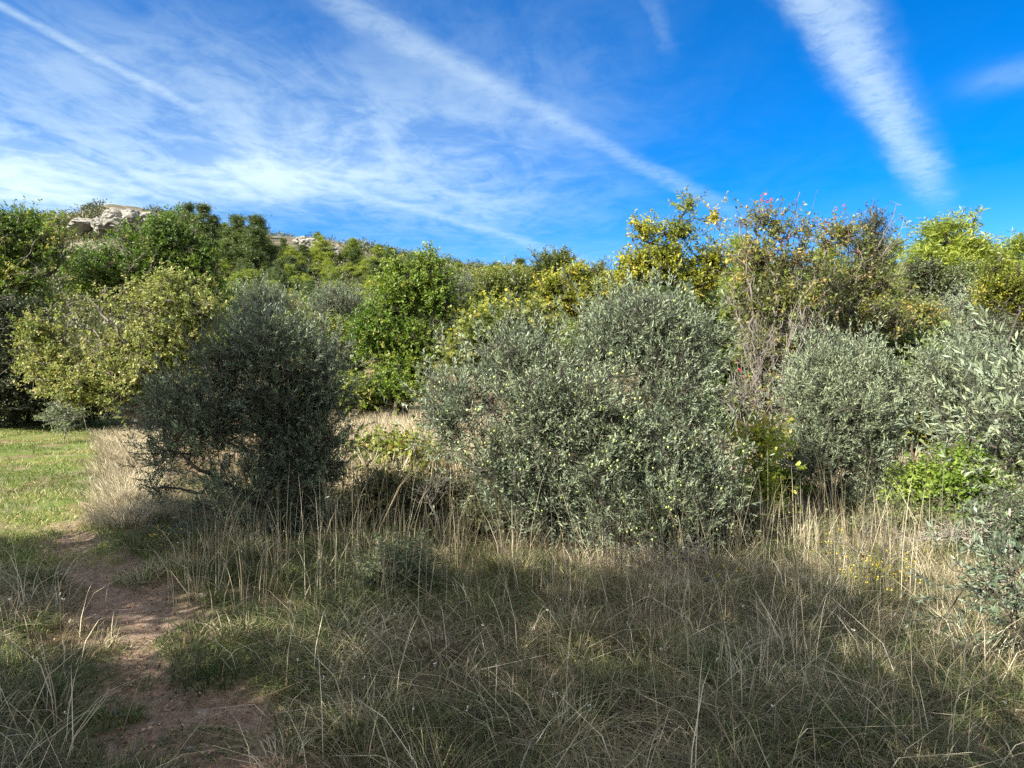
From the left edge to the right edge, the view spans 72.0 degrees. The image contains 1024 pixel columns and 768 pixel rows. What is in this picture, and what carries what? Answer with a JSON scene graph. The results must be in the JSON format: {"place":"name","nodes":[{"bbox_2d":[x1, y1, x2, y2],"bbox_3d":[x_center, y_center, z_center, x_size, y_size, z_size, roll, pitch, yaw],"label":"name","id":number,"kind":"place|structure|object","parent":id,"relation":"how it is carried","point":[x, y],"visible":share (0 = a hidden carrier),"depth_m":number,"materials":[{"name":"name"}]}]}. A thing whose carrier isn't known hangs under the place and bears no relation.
{"place":"outdoors","nodes":[
{"label":"outdoors","id":0,"kind":"place"},
{"bbox_2d":[0,409,134,581],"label":"meadow grass","id":1,"kind":"structure","parent":0,"point":[50,530],"depth_m":9.17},
{"bbox_2d":[137,525,181,556],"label":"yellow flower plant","id":2,"kind":"object","parent":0,"point":[155,543],"visible":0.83,"depth_m":6.60,"materials":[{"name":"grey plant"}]},
{"bbox_2d":[17,204,574,356],"bbox_3d":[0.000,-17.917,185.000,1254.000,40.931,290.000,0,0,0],"label":"hill","id":3,"kind":"structure","parent":0,"point":[276,239],"depth_m":140.46,"materials":[{"name":"stone"}]},
{"bbox_2d":[67,217,92,231],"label":"limestone crag","id":4,"kind":"structure","parent":3,"relation":"on","point":[82,224],"depth_m":126.57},
{"bbox_2d":[90,216,114,236],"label":"limestone crag","id":5,"kind":"structure","parent":3,"relation":"on","point":[98,224],"depth_m":125.55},
{"bbox_2d":[102,209,137,233],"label":"limestone crag","id":6,"kind":"structure","parent":3,"relation":"on","point":[109,216],"depth_m":125.36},
{"bbox_2d":[122,208,139,224],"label":"limestone crag","id":7,"kind":"structure","parent":3,"relation":"on","point":[129,215],"depth_m":125.21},
{"bbox_2d":[177,200,201,233],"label":"pine tree","id":8,"kind":"object","parent":3,"relation":"on","point":[189,207],"visible":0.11,"depth_m":117.40,"materials":[{"name":"green plant"}]},
{"bbox_2d":[187,201,224,247],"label":"pine tree","id":9,"kind":"object","parent":3,"relation":"on","point":[203,209],"visible":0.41,"depth_m":115.33,"materials":[{"name":"green plant"}]},
{"bbox_2d":[215,213,247,258],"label":"pine tree","id":10,"kind":"object","parent":3,"relation":"on","point":[231,236],"visible":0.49,"depth_m":111.05,"materials":[{"name":"green plant"}]},
{"bbox_2d":[240,268,263,288],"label":"pine tree","id":11,"kind":"object","parent":3,"relation":"on","point":[249,273],"visible":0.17,"depth_m":81.51,"materials":[{"name":"green plant"}]},
{"bbox_2d":[223,213,283,269],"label":"pine tree","id":12,"kind":"object","parent":3,"relation":"on","point":[255,238],"visible":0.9,"depth_m":107.05,"materials":[{"name":"green plant"}]},
{"bbox_2d":[268,259,293,293],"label":"pine tree","id":13,"kind":"object","parent":3,"relation":"on","point":[277,272],"visible":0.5,"depth_m":84.27,"materials":[{"name":"green plant"}]},
{"bbox_2d":[274,245,307,265],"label":"pine tree","id":14,"kind":"object","parent":3,"relation":"on","point":[301,261],"visible":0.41,"depth_m":115.03,"materials":[{"name":"green plant"}]},
{"bbox_2d":[283,255,306,277],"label":"pine tree","id":15,"kind":"object","parent":3,"relation":"on","point":[293,260],"visible":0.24,"depth_m":100.01,"materials":[{"name":"green plant"}]},
{"bbox_2d":[296,244,314,265],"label":"tree","id":16,"kind":"object","parent":3,"relation":"on","point":[304,252],"visible":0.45,"depth_m":121.58,"materials":[{"name":"plant"}]},
{"bbox_2d":[307,235,337,258],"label":"pine tree","id":17,"kind":"object","parent":3,"relation":"on","point":[316,248],"visible":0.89,"depth_m":126.27,"materials":[{"name":"green plant"}]},
{"bbox_2d":[317,266,350,289],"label":"pine tree","id":18,"kind":"object","parent":3,"relation":"on","point":[334,273],"visible":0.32,"depth_m":94.33,"materials":[{"name":"green plant"}]},
{"bbox_2d":[333,237,366,261],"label":"pine tree","id":19,"kind":"object","parent":3,"relation":"on","point":[353,242],"visible":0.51,"depth_m":129.21,"materials":[{"name":"green plant"}]},
{"bbox_2d":[347,247,364,267],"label":"pine tree","id":20,"kind":"object","parent":3,"relation":"on","point":[355,256],"visible":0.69,"depth_m":125.93,"materials":[{"name":"green plant"}]},
{"bbox_2d":[351,257,371,279],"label":"pine tree","id":21,"kind":"object","parent":3,"relation":"on","point":[362,266],"visible":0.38,"depth_m":115.67,"materials":[{"name":"green plant"}]},
{"bbox_2d":[356,259,386,285],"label":"pine tree","id":22,"kind":"object","parent":3,"relation":"on","point":[373,263],"visible":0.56,"depth_m":106.63,"materials":[{"name":"green plant"}]},
{"bbox_2d":[0,198,978,359],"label":"hill scrub","id":23,"kind":"object","parent":3,"relation":"on","point":[94,321],"visible":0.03,"depth_m":111.02,"materials":[{"name":"green plant"}]},
{"bbox_2d":[311,407,542,482],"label":"bank grass","id":24,"kind":"structure","parent":0,"point":[404,420],"depth_m":12.29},
{"bbox_2d":[0,481,1023,767],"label":"tufted green grass","id":25,"kind":"structure","parent":0,"point":[204,671],"depth_m":3.71,"materials":[{"name":"plant"}]},
{"bbox_2d":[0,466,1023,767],"bbox_3d":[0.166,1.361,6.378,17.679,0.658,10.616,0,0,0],"label":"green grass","id":26,"kind":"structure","parent":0,"point":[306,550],"depth_m":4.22,"materials":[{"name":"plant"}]},
{"bbox_2d":[0,355,1023,767],"bbox_3d":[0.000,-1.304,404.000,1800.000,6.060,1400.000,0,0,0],"label":"ground","id":27,"kind":"structure","parent":0,"point":[122,601],"depth_m":4.83,"materials":[{"name":"plant"}]},
{"bbox_2d":[0,282,80,429],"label":"holm oak","id":28,"kind":"object","parent":27,"relation":"on","point":[23,403],"visible":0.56,"depth_m":17.23,"materials":[{"name":"green plant"}]},
{"bbox_2d":[0,195,81,420],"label":"oak tree","id":29,"kind":"object","parent":27,"relation":"on","point":[16,248],"visible":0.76,"depth_m":18.76,"materials":[{"name":"green plant"}]},
{"bbox_2d":[33,388,91,441],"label":"sapling","id":30,"kind":"object","parent":27,"relation":"on","point":[61,417],"visible":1,"depth_m":14.95,"materials":[{"name":"green plant"}]},
{"bbox_2d":[0,393,168,424],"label":"understory shrub","id":31,"kind":"object","parent":27,"relation":"on","point":[93,417],"visible":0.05,"depth_m":18.39,"materials":[{"name":"green plant"}]},
{"bbox_2d":[2,257,234,432],"bbox_3d":[-9.068,-0.874,16.526,5.414,4.244,2.486,0,0,0],"label":"maple tree","id":32,"kind":"object","parent":27,"relation":"on","point":[100,380],"visible":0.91,"depth_m":16.20,"materials":[{"name":"green plant"}]},
{"bbox_2d":[64,421,192,531],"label":"long tan grass","id":33,"kind":"structure","parent":27,"relation":"on","point":[114,453],"depth_m":9.52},
{"bbox_2d":[36,201,248,332],"bbox_3d":[-11.176,-2.318,21.507,6.129,6.550,3.181,0,0,0],"label":"oak tree","id":34,"kind":"object","parent":27,"relation":"on","point":[167,238],"visible":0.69,"depth_m":21.07,"materials":[{"name":"green plant"}]},
{"bbox_2d":[104,257,378,542],"bbox_3d":[-2.822,0.189,7.315,2.813,2.904,2.152,0,0,0],"label":"olive tree","id":35,"kind":"object","parent":27,"relation":"on","point":[295,412],"visible":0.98,"depth_m":7.24,"materials":[{"name":"green plant"}]},
{"bbox_2d":[213,271,272,384],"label":"oak tree","id":36,"kind":"object","parent":27,"relation":"on","point":[238,288],"visible":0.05,"depth_m":27.57,"materials":[{"name":"green plant"}]},
{"bbox_2d":[220,265,308,368],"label":"olive tree","id":37,"kind":"object","parent":27,"relation":"on","point":[251,297],"visible":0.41,"depth_m":23.81,"materials":[{"name":"green plant"}]},
{"bbox_2d":[272,305,353,369],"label":"shrub","id":38,"kind":"object","parent":27,"relation":"on","point":[333,326],"visible":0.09,"depth_m":20.75,"materials":[{"name":"green plant"}]},
{"bbox_2d":[293,265,378,325],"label":"olive tree","id":39,"kind":"object","parent":27,"relation":"on","point":[348,302],"visible":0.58,"depth_m":25.74,"materials":[{"name":"green plant"}]},
{"bbox_2d":[301,323,377,380],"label":"shrub","id":40,"kind":"object","parent":27,"relation":"on","point":[349,348],"visible":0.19,"depth_m":18.79,"materials":[{"name":"green plant"}]},
{"bbox_2d":[329,364,386,421],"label":"shrub","id":41,"kind":"object","parent":27,"relation":"on","point":[362,391],"visible":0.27,"depth_m":15.83,"materials":[{"name":"green plant"}]},
{"bbox_2d":[329,505,459,605],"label":"shrub","id":42,"kind":"object","parent":27,"relation":"on","point":[416,573],"visible":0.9,"depth_m":5.33,"materials":[{"name":"green plant"}]},
{"bbox_2d":[341,357,448,422],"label":"young oak","id":43,"kind":"object","parent":27,"relation":"on","point":[391,386],"visible":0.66,"depth_m":16.36,"materials":[{"name":"green plant"}]},
{"bbox_2d":[333,240,470,414],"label":"young oak","id":44,"kind":"object","parent":27,"relation":"on","point":[422,283],"visible":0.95,"depth_m":16.70,"materials":[{"name":"green plant"}]},
{"bbox_2d":[320,443,484,533],"bbox_3d":[-1.078,1.123,7.589,1.972,0.967,1.326,0,0,0],"label":"shrub","id":45,"kind":"object","parent":27,"relation":"on","point":[391,485],"visible":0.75,"depth_m":7.47,"materials":[{"name":"green plant"}]},
{"bbox_2d":[343,401,471,476],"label":"shrub","id":46,"kind":"object","parent":27,"relation":"on","point":[400,444],"visible":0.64,"depth_m":10.79,"materials":[{"name":"green plant"}]},
{"bbox_2d":[409,468,461,537],"bbox_3d":[-0.762,1.211,6.999,0.558,0.759,0.290,0,0,0],"label":"dead brush","id":47,"kind":"object","parent":27,"relation":"on","point":[430,502],"visible":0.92,"depth_m":6.98,"materials":[{"name":"brown plant"}]},
{"bbox_2d":[430,260,477,380],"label":"olive tree","id":48,"kind":"object","parent":27,"relation":"on","point":[460,284],"visible":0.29,"depth_m":27.80,"materials":[{"name":"green plant"}]},
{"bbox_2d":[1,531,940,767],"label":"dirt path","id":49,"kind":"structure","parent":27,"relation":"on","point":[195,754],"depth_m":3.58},
{"bbox_2d":[447,265,536,406],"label":"turpentine tree","id":50,"kind":"object","parent":27,"relation":"on","point":[487,285],"visible":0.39,"depth_m":16.77,"materials":[{"name":"green plant"}]},
{"bbox_2d":[455,255,532,299],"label":"oak tree","id":51,"kind":"object","parent":27,"relation":"on","point":[496,266],"visible":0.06,"depth_m":33.78,"materials":[{"name":"green plant"}]},
{"bbox_2d":[445,280,546,425],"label":"shrub","id":52,"kind":"object","parent":27,"relation":"on","point":[486,301],"visible":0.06,"depth_m":13.82,"materials":[{"name":"green plant"}]},
{"bbox_2d":[424,289,577,428],"bbox_3d":[-0.235,-0.237,12.816,2.860,2.916,2.198,0,0,0],"label":"shrub","id":53,"kind":"object","parent":27,"relation":"on","point":[487,320],"visible":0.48,"depth_m":12.72,"materials":[{"name":"green plant"}]},
{"bbox_2d":[2,498,1007,767],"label":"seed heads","id":54,"kind":"object","parent":27,"relation":"on","point":[364,676],"visible":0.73,"depth_m":3.75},
{"bbox_2d":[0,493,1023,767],"bbox_3d":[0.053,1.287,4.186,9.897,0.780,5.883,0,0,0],"label":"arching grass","id":55,"kind":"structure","parent":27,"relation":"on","point":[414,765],"depth_m":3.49,"materials":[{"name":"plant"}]},
{"bbox_2d":[511,254,613,370],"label":"turpentine tree","id":56,"kind":"object","parent":27,"relation":"on","point":[552,283],"visible":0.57,"depth_m":14.80,"materials":[{"name":"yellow plant"}]},
{"bbox_2d":[517,244,612,349],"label":"turpentine tree","id":57,"kind":"object","parent":27,"relation":"on","point":[547,259],"visible":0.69,"depth_m":19.84,"materials":[{"name":"green plant"}]},
{"bbox_2d":[165,442,976,636],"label":"grass stalks","id":58,"kind":"object","parent":27,"relation":"on","point":[552,566],"depth_m":5.55,"materials":[{"name":"plant"}]},
{"bbox_2d":[554,317,595,348],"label":"bush","id":59,"kind":"object","parent":27,"relation":"on","point":[569,340],"visible":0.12,"depth_m":55.61,"materials":[{"name":"green plant"}]},
{"bbox_2d":[375,255,785,563],"bbox_3d":[0.619,0.178,6.831,3.856,3.048,2.151,0,0,0],"label":"olive tree","id":60,"kind":"object","parent":27,"relation":"on","point":[647,339],"visible":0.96,"depth_m":6.62,"materials":[{"name":"green plant"}]},
{"bbox_2d":[433,476,811,550],"bbox_3d":[1.085,1.242,7.055,3.771,0.849,1.224,0,0,0],"label":"shrub","id":61,"kind":"object","parent":27,"relation":"on","point":[755,523],"visible":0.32,"depth_m":6.87,"materials":[{"name":"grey plant"}]},
{"bbox_2d":[599,534,720,571],"bbox_3d":[1.217,1.439,5.901,1.027,0.385,0.365,0,0,0],"label":"dead brush","id":62,"kind":"object","parent":27,"relation":"on","point":[652,561],"visible":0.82,"depth_m":5.90,"materials":[{"name":"beige plant"}]},
{"bbox_2d":[597,185,740,427],"bbox_3d":[2.795,-1.092,12.512,2.615,4.787,1.244,0,0,0],"label":"turpentine tree","id":63,"kind":"object","parent":27,"relation":"on","point":[671,254],"visible":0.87,"depth_m":12.38,"materials":[{"name":"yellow plant"}]},
{"bbox_2d":[673,552,746,593],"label":"yellow flower plant","id":64,"kind":"object","parent":27,"relation":"on","point":[713,566],"visible":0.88,"depth_m":5.29,"materials":[{"name":"grey plant"}]},
{"bbox_2d":[709,231,763,348],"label":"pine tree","id":65,"kind":"object","parent":27,"relation":"on","point":[734,242],"visible":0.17,"depth_m":54.45,"materials":[{"name":"green plant"}]},
{"bbox_2d":[681,303,794,443],"bbox_3d":[3.927,-0.068,13.014,2.571,2.908,1.979,0,0,0],"label":"shrub","id":66,"kind":"object","parent":27,"relation":"on","point":[723,349],"visible":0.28,"depth_m":12.68,"materials":[{"name":"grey plant"}]},
{"bbox_2d":[720,412,806,523],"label":"shrub","id":67,"kind":"object","parent":27,"relation":"on","point":[766,477],"visible":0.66,"depth_m":7.51,"materials":[{"name":"green plant"}]},
{"bbox_2d":[524,513,1014,767],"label":"grass stalks","id":68,"kind":"object","parent":27,"relation":"on","point":[910,638],"depth_m":3.76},
{"bbox_2d":[710,285,830,470],"bbox_3d":[3.492,0.061,9.371,1.886,2.836,1.053,0,0,0],"label":"bare shrub","id":69,"kind":"object","parent":27,"relation":"on","point":[756,380],"visible":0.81,"depth_m":9.34,"materials":[{"name":"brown plant"}]},
{"bbox_2d":[731,446,829,505],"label":"shrub","id":70,"kind":"object","parent":27,"relation":"on","point":[787,481],"visible":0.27,"depth_m":8.50,"materials":[{"name":"green plant"}]},
{"bbox_2d":[708,189,862,464],"bbox_3d":[3.879,-0.691,10.230,2.092,4.318,1.552,0,0,0],"label":"turpentine tree","id":71,"kind":"object","parent":27,"relation":"on","point":[754,256],"visible":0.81,"depth_m":10.09,"materials":[{"name":"green plant"}]},
{"bbox_2d":[714,283,891,423],"bbox_3d":[6.216,-0.423,14.445,4.447,3.501,2.389,0,0,0],"label":"shrub","id":72,"kind":"object","parent":27,"relation":"on","point":[733,318],"visible":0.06,"depth_m":14.28,"materials":[{"name":"grey plant"}]},
{"bbox_2d":[588,540,1023,692],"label":"pale dry grass","id":73,"kind":"structure","parent":27,"relation":"on","point":[779,579],"depth_m":4.79,"materials":[{"name":"plant"}]},
{"bbox_2d":[604,417,1023,502],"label":"bank grass","id":74,"kind":"structure","parent":27,"relation":"on","point":[915,457],"depth_m":10.63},
{"bbox_2d":[746,259,888,419],"bbox_3d":[5.567,-0.521,12.969,2.694,3.780,1.894,0,0,15],"label":"shrub","id":75,"kind":"object","parent":27,"relation":"on","point":[803,286],"visible":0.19,"depth_m":12.80,"materials":[{"name":"green plant"}]},
{"bbox_2d":[803,242,851,276],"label":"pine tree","id":76,"kind":"object","parent":27,"relation":"on","point":[832,257],"visible":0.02,"depth_m":57.46,"materials":[{"name":"green plant"}]},
{"bbox_2d":[807,528,862,577],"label":"yellow flower plant","id":77,"kind":"object","parent":27,"relation":"on","point":[836,549],"visible":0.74,"depth_m":5.80,"materials":[{"name":"grey plant"}]},
{"bbox_2d":[761,300,941,509],"bbox_3d":[4.103,0.292,8.706,2.383,2.624,1.756,0,0,0],"label":"olive tree","id":78,"kind":"object","parent":27,"relation":"on","point":[840,401],"visible":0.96,"depth_m":8.48,"materials":[{"name":"green plant"}]},
{"bbox_2d":[794,201,928,471],"bbox_3d":[5.508,-0.702,11.239,2.145,4.477,1.395,0,0,0],"label":"turpentine tree","id":79,"kind":"object","parent":27,"relation":"on","point":[863,308],"visible":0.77,"depth_m":11.10,"materials":[{"name":"green plant"}]},
{"bbox_2d":[762,482,972,540],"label":"grass","id":80,"kind":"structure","parent":27,"relation":"on","point":[915,515],"depth_m":7.31,"materials":[{"name":"beige plant"}]},
{"bbox_2d":[817,504,927,572],"bbox_3d":[3.008,1.332,5.886,0.946,0.691,0.408,0,0,0],"label":"dead brush","id":81,"kind":"object","parent":27,"relation":"on","point":[867,543],"visible":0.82,"depth_m":5.88,"materials":[{"name":"grey plant"}]},
{"bbox_2d":[837,197,911,374],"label":"tree","id":82,"kind":"object","parent":27,"relation":"on","point":[874,222],"visible":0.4,"depth_m":12.88,"materials":[{"name":"plant"}]},
{"bbox_2d":[845,231,913,306],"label":"pine tree","id":83,"kind":"object","parent":27,"relation":"on","point":[902,247],"visible":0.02,"depth_m":54.18,"materials":[{"name":"green plant"}]},
{"bbox_2d":[834,549,935,594],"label":"yellow flower plant","id":84,"kind":"object","parent":27,"relation":"on","point":[876,575],"visible":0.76,"depth_m":5.18,"materials":[{"name":"grey plant"}]},
{"bbox_2d":[867,446,951,519],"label":"shrub","id":85,"kind":"object","parent":27,"relation":"on","point":[915,474],"visible":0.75,"depth_m":8.21,"materials":[{"name":"green plant"}]},
{"bbox_2d":[859,319,975,454],"bbox_3d":[6.532,0.121,11.685,1.824,2.624,2.185,0,0,0],"label":"shrub","id":86,"kind":"object","parent":27,"relation":"on","point":[909,340],"visible":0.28,"depth_m":11.24,"materials":[{"name":"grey plant"}]},
{"bbox_2d":[876,291,961,342],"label":"turpentine tree","id":87,"kind":"object","parent":27,"relation":"on","point":[923,309],"visible":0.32,"depth_m":12.83,"materials":[{"name":"green plant"}]},
{"bbox_2d":[883,386,972,462],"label":"shrub","id":88,"kind":"object","parent":27,"relation":"on","point":[921,436],"visible":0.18,"depth_m":11.65,"materials":[{"name":"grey plant"}]},
{"bbox_2d":[880,254,978,308],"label":"shrub","id":89,"kind":"object","parent":27,"relation":"on","point":[919,273],"visible":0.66,"depth_m":25.67,"materials":[{"name":"green plant"}]},
{"bbox_2d":[883,216,980,302],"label":"pine tree","id":90,"kind":"object","parent":27,"relation":"on","point":[922,232],"visible":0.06,"depth_m":47.72,"materials":[{"name":"green plant"}]},
{"bbox_2d":[914,274,983,404],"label":"olive tree","id":91,"kind":"object","parent":27,"relation":"on","point":[943,329],"visible":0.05,"depth_m":14.64,"materials":[{"name":"green plant"}]},
{"bbox_2d":[882,311,1023,462],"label":"olive tree","id":92,"kind":"object","parent":27,"relation":"on","point":[945,373],"visible":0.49,"depth_m":10.44,"materials":[{"name":"green plant"}]},
{"bbox_2d":[883,205,1023,307],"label":"pine tree","id":93,"kind":"object","parent":27,"relation":"on","point":[962,243],"visible":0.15,"depth_m":45.47,"materials":[{"name":"green plant"}]},
{"bbox_2d":[898,509,1017,564],"bbox_3d":[3.984,1.393,6.298,1.068,0.564,0.429,0,0,0],"label":"dead brush","id":94,"kind":"object","parent":27,"relation":"on","point":[954,534],"visible":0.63,"depth_m":6.30,"materials":[{"name":"beige plant"}]},
{"bbox_2d":[894,301,1023,530],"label":"olive tree","id":95,"kind":"object","parent":27,"relation":"on","point":[1014,407],"visible":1,"depth_m":3.94,"materials":[{"name":"green plant"}]},
{"bbox_2d":[901,498,1023,659],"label":"bush","id":96,"kind":"object","parent":27,"relation":"on","point":[989,584],"visible":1,"depth_m":3.72,"materials":[{"name":"green plant"}]},
{"bbox_2d":[944,254,992,355],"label":"shrub","id":97,"kind":"object","parent":27,"relation":"on","point":[968,266],"visible":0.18,"depth_m":26.61,"materials":[{"name":"green plant"}]},
{"bbox_2d":[915,425,1023,525],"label":"shrub","id":98,"kind":"object","parent":27,"relation":"on","point":[951,477],"visible":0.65,"depth_m":7.71,"materials":[{"name":"green plant"}]},
{"bbox_2d":[926,267,1019,401],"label":"olive tree","id":99,"kind":"object","parent":27,"relation":"on","point":[966,312],"visible":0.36,"depth_m":16.74,"materials":[{"name":"green plant"}]},
{"bbox_2d":[933,476,1023,570],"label":"shrub","id":100,"kind":"object","parent":27,"relation":"on","point":[1011,503],"visible":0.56,"depth_m":6.35,"materials":[{"name":"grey plant"}]},
{"bbox_2d":[963,234,1018,350],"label":"pine tree","id":101,"kind":"object","parent":27,"relation":"on","point":[991,243],"visible":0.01,"depth_m":46.34,"materials":[{"name":"green plant"}]},
{"bbox_2d":[965,244,1023,348],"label":"turpentine tree","id":102,"kind":"object","parent":27,"relation":"on","point":[1002,285],"visible":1,"depth_m":14.91,"materials":[{"name":"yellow plant"}]},
{"bbox_2d":[974,271,1023,358],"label":"olive tree","id":103,"kind":"object","parent":27,"relation":"on","point":[1019,338],"visible":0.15,"depth_m":17.76,"materials":[{"name":"green plant"}]},
{"bbox_2d":[994,227,1023,358],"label":"pine tree","id":104,"kind":"object","parent":27,"relation":"on","point":[1016,246],"visible":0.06,"depth_m":51.64,"materials":[{"name":"green plant"}]},
{"bbox_2d":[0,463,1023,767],"bbox_3d":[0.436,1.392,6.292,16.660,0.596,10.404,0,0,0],"label":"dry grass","id":105,"kind":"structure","parent":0,"point":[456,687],"depth_m":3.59,"materials":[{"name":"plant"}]},
{"bbox_2d":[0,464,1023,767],"bbox_3d":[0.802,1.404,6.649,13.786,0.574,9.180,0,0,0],"label":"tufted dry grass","id":106,"kind":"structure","parent":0,"point":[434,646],"depth_m":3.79,"materials":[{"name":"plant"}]},
{"bbox_2d":[0,0,1023,273],"label":"sky","id":107,"kind":"structure","parent":0,"point":[491,130],"materials":[{"name":"blue"}]},
{"bbox_2d":[553,284,728,384],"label":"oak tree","id":108,"kind":"object","parent":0,"point":[711,298],"visible":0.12,"depth_m":29.62,"materials":[{"name":"green plant"}]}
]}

